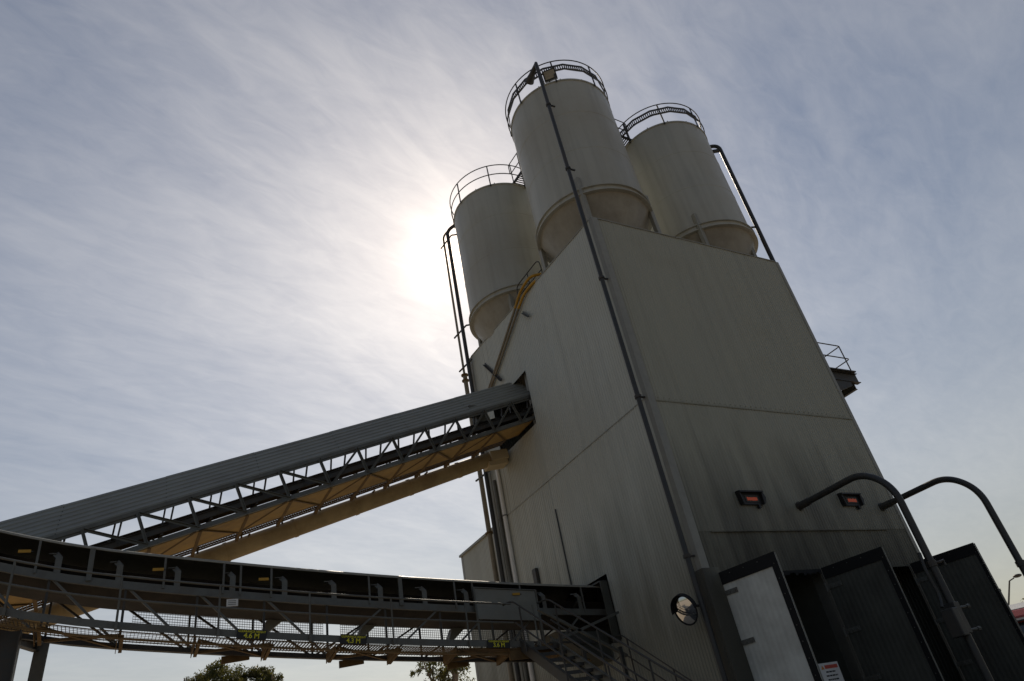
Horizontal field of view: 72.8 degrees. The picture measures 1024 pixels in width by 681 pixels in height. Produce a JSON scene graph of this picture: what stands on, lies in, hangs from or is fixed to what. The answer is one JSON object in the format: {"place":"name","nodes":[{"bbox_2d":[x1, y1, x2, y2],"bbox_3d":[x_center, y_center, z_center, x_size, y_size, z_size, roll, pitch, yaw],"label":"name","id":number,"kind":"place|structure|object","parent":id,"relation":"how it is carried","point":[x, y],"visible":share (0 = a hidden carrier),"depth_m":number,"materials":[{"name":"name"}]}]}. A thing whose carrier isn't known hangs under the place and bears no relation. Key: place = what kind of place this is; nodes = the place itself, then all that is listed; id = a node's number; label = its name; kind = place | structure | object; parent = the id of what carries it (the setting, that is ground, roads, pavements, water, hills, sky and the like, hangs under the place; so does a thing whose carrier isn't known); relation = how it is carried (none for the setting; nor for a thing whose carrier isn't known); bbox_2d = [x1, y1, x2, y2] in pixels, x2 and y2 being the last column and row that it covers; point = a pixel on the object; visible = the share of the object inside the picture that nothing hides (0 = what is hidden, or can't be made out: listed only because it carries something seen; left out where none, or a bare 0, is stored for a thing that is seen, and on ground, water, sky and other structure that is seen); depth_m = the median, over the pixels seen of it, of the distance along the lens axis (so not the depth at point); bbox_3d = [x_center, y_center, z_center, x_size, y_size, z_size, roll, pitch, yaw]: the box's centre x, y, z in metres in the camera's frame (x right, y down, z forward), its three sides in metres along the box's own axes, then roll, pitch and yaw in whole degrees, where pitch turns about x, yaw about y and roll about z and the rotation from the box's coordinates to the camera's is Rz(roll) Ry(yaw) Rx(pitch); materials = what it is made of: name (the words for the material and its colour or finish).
{"place":"outdoors","nodes":[
{"label":"outdoors","id":0,"kind":"place"},
{"bbox_2d":[459,528,515,680],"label":"annex building","id":1,"kind":"structure","parent":0,"point":[475,557],"depth_m":24.45,"materials":[{"name":"metal"}]},
{"bbox_2d":[0,0,1023,680],"label":"sky","id":2,"kind":"structure","parent":0,"point":[224,223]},
{"bbox_2d":[1009,602,1023,632],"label":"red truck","id":3,"kind":"object","parent":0,"point":[1017,609],"visible":0.02,"depth_m":21.32,"materials":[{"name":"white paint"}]},
{"label":"ground","id":4,"kind":"structure","parent":0,"visible":0},
{"bbox_2d":[183,658,250,680],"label":"gum tree","id":5,"kind":"object","parent":4,"relation":"on","point":[217,671],"visible":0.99,"depth_m":38.68,"materials":[{"name":"green plant"}]},
{"bbox_2d":[240,665,283,680],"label":"gum tree","id":6,"kind":"object","parent":4,"relation":"on","point":[253,673],"visible":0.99,"depth_m":39.63,"materials":[{"name":"green plant"}]},
{"bbox_2d":[0,381,534,618],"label":"inclined conveyor","id":7,"kind":"object","parent":4,"relation":"on","point":[82,517],"visible":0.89,"depth_m":17.83,"materials":[{"name":"metal"}]},
{"bbox_2d":[0,449,508,633],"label":"dust duct","id":8,"kind":"object","parent":7,"relation":"hanging from","point":[249,543],"visible":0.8,"depth_m":19.61,"materials":[{"name":"metal"}]},
{"bbox_2d":[0,530,629,680],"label":"walkway conveyor","id":9,"kind":"object","parent":4,"relation":"on","point":[79,576],"visible":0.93,"depth_m":14.49,"materials":[{"name":"metal"}]},
{"bbox_2d":[18,550,33,552],"bbox_3d":[-9.051,3.922,12.923,0.240,0.055,0.012,7,-37,-27],"label":"yellow tag","id":10,"kind":"object","parent":9,"relation":"attached to","point":[24,551],"visible":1,"depth_m":12.91,"materials":[{"name":"paint"}]},
{"bbox_2d":[152,568,165,570],"bbox_3d":[-6.979,4.529,13.736,0.240,0.055,0.012,7,-37,-27],"label":"yellow tag","id":11,"kind":"object","parent":9,"relation":"attached to","point":[158,569],"visible":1,"depth_m":13.72,"materials":[{"name":"paint"}]},
{"bbox_2d":[226,599,237,606],"bbox_3d":[-5.646,5.293,14.012,0.220,0.140,0.017,7,-37,-27],"label":"data plate","id":12,"kind":"object","parent":9,"relation":"attached to","point":[231,602],"visible":1,"depth_m":14.01,"materials":[{"name":"white paint"}]},
{"bbox_2d":[236,629,266,639],"bbox_3d":[-4.926,5.566,13.142,0.557,0.238,0.016,7,-37,-27],"label":"clearance sign","id":13,"kind":"object","parent":9,"relation":"attached to","point":[251,634],"visible":1,"depth_m":13.14,"materials":[{"name":"black metal"}]},
{"bbox_2d":[340,634,366,644],"bbox_3d":[-3.174,5.988,13.900,0.556,0.231,0.016,7,-37,-27],"label":"clearance sign","id":14,"kind":"object","parent":9,"relation":"attached to","point":[353,639],"visible":1,"depth_m":13.89,"materials":[{"name":"black metal"}]},
{"bbox_2d":[487,639,509,647],"bbox_3d":[-0.286,6.636,15.186,0.553,0.218,0.016,7,-37,-27],"label":"clearance sign","id":15,"kind":"object","parent":9,"relation":"attached to","point":[492,643],"visible":1,"depth_m":15.17,"materials":[{"name":"black metal"}]},
{"bbox_2d":[409,656,474,680],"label":"eucalyptus tree","id":16,"kind":"object","parent":4,"relation":"on","point":[441,675],"visible":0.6,"depth_m":36.11,"materials":[{"name":"green plant"}]},
{"bbox_2d":[469,216,1023,680],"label":"batching tower","id":17,"kind":"structure","parent":4,"relation":"on","point":[737,386],"depth_m":18.26,"materials":[{"name":"metal"}]},
{"bbox_2d":[450,164,549,448],"bbox_3d":[0.342,-0.770,26.809,3.980,13.161,3.980,7,-37,-27],"label":"silo","id":18,"kind":"object","parent":17,"relation":"on","point":[494,226],"visible":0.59,"depth_m":26.75,"materials":[{"name":"paint"}]},
{"bbox_2d":[442,232,514,680],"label":"pipe","id":19,"kind":"object","parent":18,"relation":"attached to","point":[465,381],"visible":0.6,"depth_m":24.24,"materials":[{"name":"metal"}]},
{"bbox_2d":[440,225,521,680],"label":"pipe","id":20,"kind":"object","parent":18,"relation":"attached to","point":[494,526],"visible":0.8,"depth_m":26.24,"materials":[{"name":"metal"}]},
{"bbox_2d":[492,480,528,680],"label":"downpipe","id":21,"kind":"object","parent":17,"relation":"attached to","point":[525,669],"visible":0.51,"depth_m":22.77,"materials":[{"name":"metal"}]},
{"bbox_2d":[488,273,541,387],"bbox_3d":[-0.019,-0.191,24.213,0.510,2.387,4.843,12,-39,-32],"label":"hose line","id":22,"kind":"object","parent":17,"relation":"attached to","point":[503,347],"visible":0.84,"depth_m":24.16,"materials":[{"name":"yellow paint"}]},
{"bbox_2d":[495,469,534,680],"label":"downpipe","id":23,"kind":"object","parent":17,"relation":"attached to","point":[514,570],"visible":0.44,"depth_m":22.53,"materials":[{"name":"grey metal"}]},
{"bbox_2d":[517,261,542,294],"bbox_3d":[0.614,-1.925,24.010,0.085,1.071,1.643,10,-38,-30],"label":"hatch rail","id":24,"kind":"object","parent":17,"relation":"on","point":[527,276],"visible":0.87,"depth_m":24.12,"materials":[{"name":"metal"}]},
{"bbox_2d":[505,60,661,270],"bbox_3d":[2.791,-3.636,23.265,3.980,13.261,3.980,7,-37,-27],"label":"silo","id":25,"kind":"object","parent":17,"relation":"on","point":[606,182],"visible":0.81,"depth_m":23.06,"materials":[{"name":"paint"}]},
{"bbox_2d":[508,153,524,185],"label":"roof walkway","id":26,"kind":"structure","parent":25,"relation":"attached to","point":[519,175],"depth_m":28.33,"materials":[{"name":"metal"}]},
{"bbox_2d":[542,67,557,82],"bbox_3d":[1.381,-9.403,24.833,0.479,0.682,0.310,-18,-33,9],"label":"floodlight","id":27,"kind":"object","parent":25,"relation":"attached to","point":[548,75],"visible":0.99,"depth_m":24.83,"materials":[{"name":"black paint"}]},
{"bbox_2d":[615,119,631,145],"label":"roof walkway","id":28,"kind":"structure","parent":25,"relation":"attached to","point":[626,138],"depth_m":27.63,"materials":[{"name":"metal"}]},
{"bbox_2d":[525,62,727,680],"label":"pipe","id":29,"kind":"object","parent":17,"relation":"attached to","point":[687,555],"visible":1,"depth_m":17.22,"materials":[{"name":"metal"}]},
{"bbox_2d":[670,593,698,625],"bbox_3d":[3.693,5.672,14.606,0.554,0.632,0.740,-27,-36,22],"label":"convex mirror","id":30,"kind":"object","parent":17,"relation":"attached to","point":[683,606],"visible":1,"depth_m":14.45,"materials":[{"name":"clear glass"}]},
{"bbox_2d":[619,103,757,255],"bbox_3d":[7.148,-2.919,25.704,3.980,13.221,3.980,7,-37,-27],"label":"silo","id":31,"kind":"object","parent":17,"relation":"on","point":[684,185],"visible":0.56,"depth_m":25.61,"materials":[{"name":"paint"}]},
{"bbox_2d":[710,144,775,261],"bbox_3d":[9.747,0.771,22.379,0.830,21.673,0.726,-20,-33,13],"label":"pipe","id":32,"kind":"object","parent":31,"relation":"attached to","point":[718,149],"visible":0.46,"depth_m":26.23,"materials":[{"name":"metal"}]},
{"bbox_2d":[735,490,765,508],"bbox_3d":[5.824,3.844,16.794,0.840,0.440,0.161,7,-37,-27],"label":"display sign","id":33,"kind":"object","parent":17,"relation":"attached to","point":[752,497],"depth_m":16.80,"materials":[{"name":"black paint"}]},
{"bbox_2d":[719,551,823,680],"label":"door","id":34,"kind":"structure","parent":17,"relation":"in","point":[775,642],"depth_m":13.95,"materials":[{"name":"metal"}]},
{"bbox_2d":[817,342,860,397],"bbox_3d":[10.419,1.324,23.440,2.450,2.270,1.250,7,-37,-27],"label":"platform","id":35,"kind":"object","parent":17,"relation":"attached to","point":[847,381],"depth_m":23.37,"materials":[{"name":"metal"}]},
{"bbox_2d":[837,492,864,509],"bbox_3d":[9.070,4.271,18.474,0.840,0.440,0.161,7,-37,-27],"label":"display sign","id":36,"kind":"object","parent":17,"relation":"attached to","point":[852,499],"depth_m":18.47,"materials":[{"name":"black paint"}]},
{"bbox_2d":[821,547,943,680],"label":"door","id":37,"kind":"structure","parent":17,"relation":"in","point":[886,637],"depth_m":15.34,"materials":[{"name":"metal"}]},
{"bbox_2d":[795,472,993,680],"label":"arched pipe","id":38,"kind":"object","parent":17,"relation":"attached to","point":[955,620],"visible":1,"depth_m":14.32,"materials":[{"name":"metal"}]},
{"bbox_2d":[878,476,1023,575],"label":"arched pipe","id":39,"kind":"object","parent":17,"relation":"attached to","point":[997,522],"visible":1,"depth_m":16.84,"materials":[{"name":"metal"}]},
{"bbox_2d":[910,543,1023,680],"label":"door","id":40,"kind":"structure","parent":17,"relation":"in","point":[1000,641],"depth_m":16.72,"materials":[{"name":"metal"}]},
{"bbox_2d":[818,661,843,680],"bbox_3d":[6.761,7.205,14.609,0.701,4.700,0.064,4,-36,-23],"label":"notice board","id":41,"kind":"object","parent":4,"relation":"on","point":[830,671],"visible":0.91,"depth_m":14.73,"materials":[{"name":"white paint"}]},
{"bbox_2d":[1008,574,1021,604],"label":"street lamp","id":42,"kind":"object","parent":4,"relation":"on","point":[1017,575],"visible":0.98,"depth_m":46.93,"materials":[{"name":"metal"}]},
{"label":"driveway","id":43,"kind":"structure","parent":0,"visible":0},
{"bbox_2d":[502,599,687,680],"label":"steel stairs","id":44,"kind":"structure","parent":43,"relation":"on","point":[537,654],"depth_m":14.48,"materials":[{"name":"grey metal"}]},
{"bbox_2d":[612,634,691,680],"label":"handrail","id":45,"kind":"object","parent":44,"relation":"attached to","point":[630,656],"depth_m":16.14,"materials":[{"name":"metal"}]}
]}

